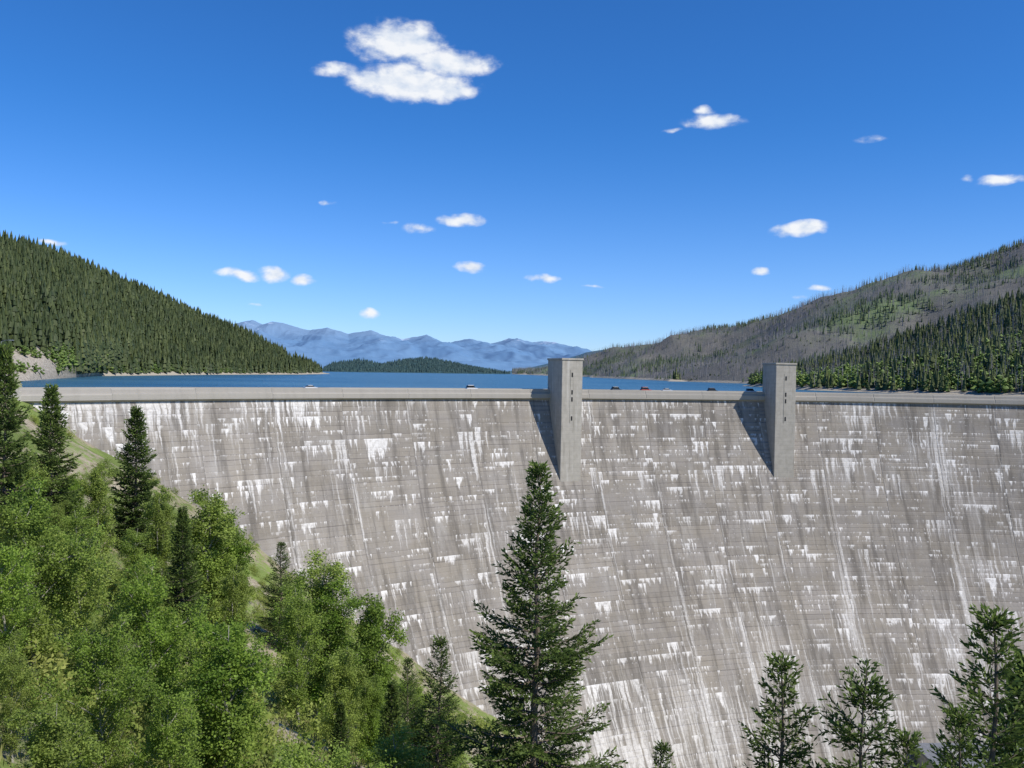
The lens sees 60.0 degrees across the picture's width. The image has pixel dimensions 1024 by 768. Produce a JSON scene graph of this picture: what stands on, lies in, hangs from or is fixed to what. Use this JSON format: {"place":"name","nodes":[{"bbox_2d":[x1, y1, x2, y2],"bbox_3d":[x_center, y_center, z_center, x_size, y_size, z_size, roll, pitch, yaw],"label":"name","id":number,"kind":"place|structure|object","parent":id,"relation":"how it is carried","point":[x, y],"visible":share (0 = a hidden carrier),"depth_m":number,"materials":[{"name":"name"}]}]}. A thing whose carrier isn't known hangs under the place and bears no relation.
{"place":"outdoors","nodes":[
{"label":"outdoors","id":0,"kind":"place"},
{"bbox_2d":[4,302,328,380],"bbox_3d":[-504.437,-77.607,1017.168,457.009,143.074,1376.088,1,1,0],"label":"forested hill","id":1,"kind":"structure","parent":0,"point":[48,366],"depth_m":616.57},
{"bbox_2d":[4,343,244,374],"bbox_3d":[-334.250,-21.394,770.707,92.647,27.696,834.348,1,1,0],"label":"lakeside broadleaf trees","id":2,"kind":"object","parent":1,"relation":"on","point":[62,361],"visible":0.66,"depth_m":634.40,"materials":[{"name":"green plant"}]},
{"bbox_2d":[0,229,322,373],"bbox_3d":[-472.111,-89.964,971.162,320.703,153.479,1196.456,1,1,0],"label":"conifer forest","id":3,"kind":"object","parent":1,"relation":"on","point":[50,296],"visible":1,"depth_m":908.55,"materials":[{"name":"green plant"}]},
{"bbox_2d":[0,378,552,767],"bbox_3d":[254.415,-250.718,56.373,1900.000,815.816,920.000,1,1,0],"label":"hillside ground","id":4,"kind":"structure","parent":0,"point":[92,455],"depth_m":208.80,"materials":[{"name":"green plant"}]},
{"bbox_2d":[0,628,43,762],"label":"broadleaf tree","id":5,"kind":"object","parent":4,"relation":"on","point":[8,735],"visible":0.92,"depth_m":34.20,"materials":[{"name":"green plant"}]},
{"bbox_2d":[0,541,47,700],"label":"broadleaf tree","id":6,"kind":"object","parent":4,"relation":"on","point":[16,616],"visible":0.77,"depth_m":41.79,"materials":[{"name":"green plant"}]},
{"bbox_2d":[0,342,51,568],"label":"spruce tree","id":7,"kind":"object","parent":4,"relation":"on","point":[13,470],"visible":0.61,"depth_m":84.98,"materials":[{"name":"green plant"}]},
{"bbox_2d":[0,449,57,530],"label":"broadleaf tree","id":8,"kind":"object","parent":4,"relation":"on","point":[33,473],"visible":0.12,"depth_m":96.39,"materials":[{"name":"green plant"}]},
{"bbox_2d":[0,699,105,767],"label":"broadleaf tree","id":9,"kind":"object","parent":4,"relation":"on","point":[46,752],"visible":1,"depth_m":26.06,"materials":[{"name":"green plant"}]},
{"bbox_2d":[0,474,110,698],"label":"broadleaf tree","id":10,"kind":"object","parent":4,"relation":"on","point":[20,523],"visible":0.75,"depth_m":49.83,"materials":[{"name":"green plant"}]},
{"bbox_2d":[42,499,71,534],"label":"broadleaf tree","id":11,"kind":"object","parent":4,"relation":"on","point":[59,514],"visible":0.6,"depth_m":107.43,"materials":[{"name":"green plant"}]},
{"bbox_2d":[23,383,100,546],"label":"spruce tree","id":12,"kind":"object","parent":4,"relation":"on","point":[50,437],"visible":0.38,"depth_m":119.87,"materials":[{"name":"green plant"}]},
{"bbox_2d":[24,522,113,635],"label":"broadleaf tree","id":13,"kind":"object","parent":4,"relation":"on","point":[61,616],"visible":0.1,"depth_m":68.06,"materials":[{"name":"green plant"}]},
{"bbox_2d":[57,477,84,516],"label":"broadleaf tree","id":14,"kind":"object","parent":4,"relation":"on","point":[76,485],"visible":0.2,"depth_m":142.85,"materials":[{"name":"green plant"}]},
{"bbox_2d":[53,507,100,584],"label":"broadleaf tree","id":15,"kind":"object","parent":4,"relation":"on","point":[73,521],"visible":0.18,"depth_m":79.58,"materials":[{"name":"green plant"}]},
{"bbox_2d":[37,527,123,680],"bbox_3d":[-25.438,13.934,52.129,5.140,11.278,4.242,2,1,37],"label":"broadleaf tree","id":16,"kind":"object","parent":4,"relation":"on","point":[80,617],"visible":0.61,"depth_m":51.67,"materials":[{"name":"green plant"}]},
{"bbox_2d":[2,607,161,767],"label":"broadleaf tree","id":17,"kind":"object","parent":4,"relation":"on","point":[118,688],"visible":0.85,"depth_m":35.97,"materials":[{"name":"green plant"}]},
{"bbox_2d":[70,587,97,664],"bbox_3d":[-30.425,17.233,63.140,2.331,6.324,2.436,1,1,7],"label":"broadleaf tree","id":18,"kind":"object","parent":4,"relation":"on","point":[92,616],"visible":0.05,"depth_m":62.98,"materials":[{"name":"green plant"}]},
{"bbox_2d":[77,465,114,489],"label":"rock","id":19,"kind":"object","parent":4,"relation":"on","point":[109,481],"visible":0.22,"depth_m":179.73,"materials":[{"name":"grey stone"}]},
{"bbox_2d":[76,461,123,556],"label":"broadleaf tree","id":20,"kind":"object","parent":4,"relation":"on","point":[97,489],"visible":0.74,"depth_m":129.60,"materials":[{"name":"green plant"}]},
{"bbox_2d":[98,569,124,603],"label":"broadleaf tree","id":21,"kind":"object","parent":4,"relation":"on","point":[114,587],"visible":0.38,"depth_m":90.97,"materials":[{"name":"green plant"}]},
{"bbox_2d":[113,514,142,546],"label":"broadleaf tree","id":22,"kind":"object","parent":4,"relation":"on","point":[128,526],"visible":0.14,"depth_m":150.88,"materials":[{"name":"green plant"}]},
{"bbox_2d":[122,550,147,583],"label":"broadleaf tree","id":23,"kind":"object","parent":4,"relation":"on","point":[139,562],"visible":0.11,"depth_m":102.28,"materials":[{"name":"green plant"}]},
{"bbox_2d":[116,527,161,612],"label":"broadleaf tree","id":24,"kind":"object","parent":4,"relation":"on","point":[126,545],"visible":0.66,"depth_m":85.17,"materials":[{"name":"green plant"}]},
{"bbox_2d":[104,405,176,564],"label":"spruce tree","id":25,"kind":"object","parent":4,"relation":"on","point":[137,498],"visible":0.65,"depth_m":149.28,"materials":[{"name":"green plant"}]},
{"bbox_2d":[84,553,216,724],"bbox_3d":[-20.197,15.262,49.853,6.865,10.825,8.617,0,1,-33],"label":"broadleaf tree","id":26,"kind":"object","parent":4,"relation":"on","point":[150,599],"visible":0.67,"depth_m":49.51,"materials":[{"name":"green plant"}]},
{"bbox_2d":[139,486,177,580],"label":"broadleaf tree","id":27,"kind":"object","parent":4,"relation":"on","point":[158,547],"visible":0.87,"depth_m":124.86,"materials":[{"name":"green plant"}]},
{"bbox_2d":[119,678,210,767],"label":"broadleaf tree","id":28,"kind":"object","parent":4,"relation":"on","point":[175,706],"visible":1,"depth_m":33.59,"materials":[{"name":"green plant"}]},
{"bbox_2d":[136,614,197,693],"bbox_3d":[-23.449,18.693,59.203,4.178,7.221,4.306,1,1,9],"label":"broadleaf tree","id":29,"kind":"object","parent":4,"relation":"on","point":[171,649],"visible":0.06,"depth_m":59.32,"materials":[{"name":"green plant"}]},
{"bbox_2d":[159,506,213,648],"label":"spruce tree","id":30,"kind":"object","parent":4,"relation":"on","point":[188,588],"visible":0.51,"depth_m":94.98,"materials":[{"name":"green plant"}]},
{"bbox_2d":[186,755,204,767],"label":"broadleaf tree","id":31,"kind":"object","parent":4,"relation":"on","point":[194,764],"visible":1,"depth_m":28.68,"materials":[{"name":"green plant"}]},
{"bbox_2d":[162,484,245,623],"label":"broadleaf tree","id":32,"kind":"object","parent":4,"relation":"on","point":[212,567],"visible":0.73,"depth_m":113.38,"materials":[{"name":"green plant"}]},
{"bbox_2d":[169,618,281,767],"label":"broadleaf tree","id":33,"kind":"object","parent":4,"relation":"on","point":[228,674],"visible":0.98,"depth_m":42.39,"materials":[{"name":"green plant"}]},
{"bbox_2d":[204,524,256,625],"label":"broadleaf tree","id":34,"kind":"object","parent":4,"relation":"on","point":[242,549],"visible":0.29,"depth_m":118.39,"materials":[{"name":"green plant"}]},
{"bbox_2d":[163,610,300,755],"bbox_3d":[-16.002,16.705,48.229,5.947,9.377,7.464,1,1,28],"label":"broadleaf tree","id":35,"kind":"object","parent":4,"relation":"on","point":[201,652],"visible":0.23,"depth_m":47.72,"materials":[{"name":"green plant"}]},
{"bbox_2d":[217,563,257,646],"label":"broadleaf tree","id":36,"kind":"object","parent":4,"relation":"on","point":[235,586],"visible":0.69,"depth_m":105.19,"materials":[{"name":"green plant"}]},
{"bbox_2d":[252,541,307,658],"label":"spruce tree","id":37,"kind":"object","parent":4,"relation":"on","point":[269,620],"visible":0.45,"depth_m":124.95,"materials":[{"name":"green plant"}]},
{"bbox_2d":[0,395,574,767],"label":"hillside shrubs","id":38,"kind":"object","parent":4,"relation":"on","point":[265,730],"visible":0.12,"depth_m":64.53,"materials":[{"name":"green plant"}]},
{"bbox_2d":[269,568,334,719],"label":"broadleaf tree","id":39,"kind":"object","parent":4,"relation":"on","point":[296,613],"visible":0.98,"depth_m":74.33,"materials":[{"name":"green plant"}]},
{"bbox_2d":[283,548,362,721],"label":"broadleaf tree","id":40,"kind":"object","parent":4,"relation":"on","point":[336,571],"visible":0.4,"depth_m":81.30,"materials":[{"name":"green plant"}]},
{"bbox_2d":[269,734,396,767],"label":"broadleaf tree","id":41,"kind":"object","parent":4,"relation":"on","point":[304,760],"visible":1,"depth_m":32.21,"materials":[{"name":"green plant"}]},
{"bbox_2d":[306,576,365,726],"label":"broadleaf tree","id":42,"kind":"object","parent":4,"relation":"on","point":[339,611],"visible":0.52,"depth_m":80.20,"materials":[{"name":"green plant"}]},
{"bbox_2d":[327,700,356,767],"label":"spruce tree","id":43,"kind":"object","parent":4,"relation":"on","point":[341,717],"visible":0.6,"depth_m":52.21,"materials":[{"name":"green plant"}]},
{"bbox_2d":[318,646,373,751],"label":"broadleaf tree","id":44,"kind":"object","parent":4,"relation":"on","point":[348,673],"visible":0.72,"depth_m":66.43,"materials":[{"name":"green plant"}]},
{"bbox_2d":[354,674,387,766],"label":"broadleaf tree","id":45,"kind":"object","parent":4,"relation":"on","point":[370,706],"visible":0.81,"depth_m":70.34,"materials":[{"name":"green plant"}]},
{"bbox_2d":[341,589,409,734],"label":"broadleaf tree","id":46,"kind":"object","parent":4,"relation":"on","point":[371,631],"visible":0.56,"depth_m":91.14,"materials":[{"name":"green plant"}]},
{"bbox_2d":[370,678,412,767],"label":"spruce tree","id":47,"kind":"object","parent":4,"relation":"on","point":[392,714],"visible":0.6,"depth_m":48.09,"materials":[{"name":"green plant"}]},
{"bbox_2d":[366,721,433,767],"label":"broadleaf tree","id":48,"kind":"object","parent":4,"relation":"on","point":[394,752],"visible":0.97,"depth_m":37.90,"materials":[{"name":"green plant"}]},
{"bbox_2d":[397,680,410,702],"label":"broadleaf tree","id":49,"kind":"object","parent":4,"relation":"on","point":[402,687],"visible":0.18,"depth_m":149.31,"materials":[{"name":"green plant"}]},
{"bbox_2d":[397,657,430,766],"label":"spruce tree","id":50,"kind":"object","parent":4,"relation":"on","point":[411,692],"visible":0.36,"depth_m":60.27,"materials":[{"name":"green plant"}]},
{"bbox_2d":[400,686,432,741],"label":"broadleaf tree","id":51,"kind":"object","parent":4,"relation":"on","point":[419,690],"visible":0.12,"depth_m":100.28,"materials":[{"name":"green plant"}]},
{"bbox_2d":[405,635,481,767],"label":"spruce tree","id":52,"kind":"object","parent":4,"relation":"on","point":[436,745],"visible":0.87,"depth_m":50.12,"materials":[{"name":"green plant"}]},
{"bbox_2d":[421,696,466,765],"bbox_3d":[-4.952,25.305,60.084,3.716,8.640,3.830,1,1,-23],"label":"broadleaf tree","id":53,"kind":"object","parent":4,"relation":"on","point":[460,721],"visible":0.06,"depth_m":59.95,"materials":[{"name":"green plant"}]},
{"bbox_2d":[429,727,471,767],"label":"broadleaf tree","id":54,"kind":"object","parent":4,"relation":"on","point":[458,759],"visible":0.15,"depth_m":54.29,"materials":[{"name":"green plant"}]},
{"bbox_2d":[432,459,627,767],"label":"spruce tree","id":55,"kind":"object","parent":4,"relation":"on","point":[567,657],"visible":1,"depth_m":34.84,"materials":[{"name":"green plant"}]},
{"bbox_2d":[647,739,675,767],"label":"spruce tree","id":56,"kind":"object","parent":4,"relation":"on","point":[663,748],"visible":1,"depth_m":36.18,"materials":[{"name":"green plant"}]},
{"bbox_2d":[735,651,821,767],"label":"spruce tree","id":57,"kind":"object","parent":4,"relation":"on","point":[800,752],"visible":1,"depth_m":36.11,"materials":[{"name":"green plant"}]},
{"bbox_2d":[801,655,900,767],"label":"spruce tree","id":58,"kind":"object","parent":4,"relation":"on","point":[856,700],"visible":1,"depth_m":34.17,"materials":[{"name":"green plant"}]},
{"bbox_2d":[872,727,929,767],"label":"spruce tree","id":59,"kind":"object","parent":4,"relation":"on","point":[907,742],"visible":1,"depth_m":33.13,"materials":[{"name":"green plant"}]},
{"bbox_2d":[929,703,997,767],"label":"spruce tree","id":60,"kind":"object","parent":4,"relation":"on","point":[963,718],"visible":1,"depth_m":36.15,"materials":[{"name":"green plant"}]},
{"bbox_2d":[926,602,1023,767],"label":"spruce tree","id":61,"kind":"object","parent":4,"relation":"on","point":[996,622],"visible":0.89,"depth_m":38.08,"materials":[{"name":"green plant"}]},
{"bbox_2d":[976,642,1023,767],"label":"spruce tree","id":62,"kind":"object","parent":4,"relation":"on","point":[1019,665],"visible":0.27,"depth_m":42.27,"materials":[{"name":"green plant"}]},
{"bbox_2d":[233,320,591,370],"bbox_3d":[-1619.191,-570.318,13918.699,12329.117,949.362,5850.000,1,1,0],"label":"distant mountains","id":63,"kind":"structure","parent":0,"point":[323,347],"depth_m":13473.07,"materials":[{"name":"blue stone"}]},
{"bbox_2d":[21,371,900,393],"bbox_3d":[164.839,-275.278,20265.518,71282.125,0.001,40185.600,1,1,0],"label":"lake water","id":64,"kind":"structure","parent":0,"point":[398,380],"depth_m":723.40,"materials":[{"name":"blue liquid"}]},
{"bbox_2d":[323,359,506,373],"bbox_3d":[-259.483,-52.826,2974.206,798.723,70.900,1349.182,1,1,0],"label":"lake islands","id":65,"kind":"object","parent":64,"relation":"in","point":[440,371],"visible":0.18,"depth_m":2988.63,"materials":[{"name":"green plant"}]},
{"bbox_2d":[323,356,510,373],"bbox_3d":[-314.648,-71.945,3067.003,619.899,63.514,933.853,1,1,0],"label":"island forest","id":66,"kind":"object","parent":65,"relation":"on","point":[352,365],"visible":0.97,"depth_m":3038.45,"materials":[{"name":"green plant"}]},
{"bbox_2d":[0,0,1023,350],"label":"sky","id":67,"kind":"structure","parent":0,"point":[593,175],"materials":[{"name":"blue"}]},
{"bbox_2d":[507,346,635,372],"bbox_3d":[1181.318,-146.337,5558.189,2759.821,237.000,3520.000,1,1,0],"label":"hazy hill","id":68,"kind":"structure","parent":0,"point":[583,354],"depth_m":5952.97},
{"bbox_2d":[512,245,1023,383],"bbox_3d":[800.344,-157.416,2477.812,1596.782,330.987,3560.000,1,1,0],"label":"burned ridge","id":69,"kind":"structure","parent":0,"point":[812,348],"depth_m":1357.32,"materials":[{"name":"plant"}]},
{"bbox_2d":[512,239,1022,375],"bbox_3d":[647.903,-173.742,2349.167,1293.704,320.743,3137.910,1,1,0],"label":"ridge conifer forest","id":70,"kind":"object","parent":69,"relation":"on","point":[1003,248],"visible":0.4,"depth_m":1466.87,"materials":[{"name":"green plant"}]},
{"bbox_2d":[512,236,1023,380],"bbox_3d":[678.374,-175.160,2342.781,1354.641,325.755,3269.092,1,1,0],"label":"burned snags","id":71,"kind":"object","parent":69,"relation":"on","point":[726,358],"visible":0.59,"depth_m":1493.31,"materials":[{"name":"grey wood"}]},
{"bbox_2d":[514,241,1022,381],"bbox_3d":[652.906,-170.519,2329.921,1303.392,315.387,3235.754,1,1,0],"label":"dead tree","id":72,"kind":"object","parent":69,"relation":"on","point":[875,281],"visible":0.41,"depth_m":1504.09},
{"bbox_2d":[517,248,1023,379],"bbox_3d":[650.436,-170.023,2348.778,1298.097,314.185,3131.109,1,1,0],"label":"ridge brush","id":73,"kind":"object","parent":69,"relation":"on","point":[828,332],"visible":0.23,"depth_m":1359.75,"materials":[{"name":"plant"}]},
{"bbox_2d":[669,307,1023,395],"bbox_3d":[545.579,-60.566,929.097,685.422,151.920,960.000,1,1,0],"label":"wooded slope","id":74,"kind":"structure","parent":0,"point":[969,391],"depth_m":614.68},
{"bbox_2d":[671,287,1023,392],"bbox_3d":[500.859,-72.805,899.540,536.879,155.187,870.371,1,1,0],"label":"slope conifer forest","id":75,"kind":"object","parent":74,"relation":"on","point":[984,316],"visible":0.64,"depth_m":727.09,"materials":[{"name":"green plant"}]},
{"bbox_2d":[679,292,1023,393],"bbox_3d":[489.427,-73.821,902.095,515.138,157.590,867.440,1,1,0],"label":"slope snags","id":76,"kind":"object","parent":74,"relation":"on","point":[882,345],"visible":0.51,"depth_m":734.05,"materials":[{"name":"plant"}]},
{"bbox_2d":[747,330,1023,392],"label":"slope broadleaf trees","id":77,"kind":"object","parent":74,"relation":"on","point":[802,380],"visible":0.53,"depth_m":633.10,"materials":[{"name":"green plant"}]},
{"label":"ground","id":78,"kind":"structure","parent":0,"visible":0},
{"bbox_2d":[6,387,1023,767],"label":"concrete dam","id":79,"kind":"structure","parent":78,"relation":"on","point":[710,561],"depth_m":316.85,"materials":[{"name":"concrete"}]},
{"bbox_2d":[303,385,317,387],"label":"parked car","id":80,"kind":"object","parent":79,"relation":"on","point":[309,386],"visible":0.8,"depth_m":289.32,"materials":[{"name":"white paint"}]},
{"bbox_2d":[465,385,477,388],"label":"parked car","id":81,"kind":"object","parent":79,"relation":"on","point":[470,386],"visible":0.83,"depth_m":322.45,"materials":[{"name":"white paint"}]},
{"bbox_2d":[547,358,583,481],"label":"elevator tower","id":82,"kind":"structure","parent":79,"relation":"on","point":[565,385],"depth_m":326.08,"materials":[{"name":"concrete"}]},
{"bbox_2d":[745,388,756,391],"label":"parked car","id":83,"kind":"object","parent":79,"relation":"on","point":[749,390],"visible":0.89,"depth_m":361.12,"materials":[{"name":"blue paint"}]},
{"bbox_2d":[762,363,796,477],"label":"elevator tower","id":84,"kind":"structure","parent":79,"relation":"on","point":[779,385],"depth_m":349.98,"materials":[{"name":"concrete"}]},
{"bbox_2d":[915,743,1023,767],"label":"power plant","id":85,"kind":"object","parent":78,"relation":"on","point":[926,757],"visible":0.09,"depth_m":296.74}
]}

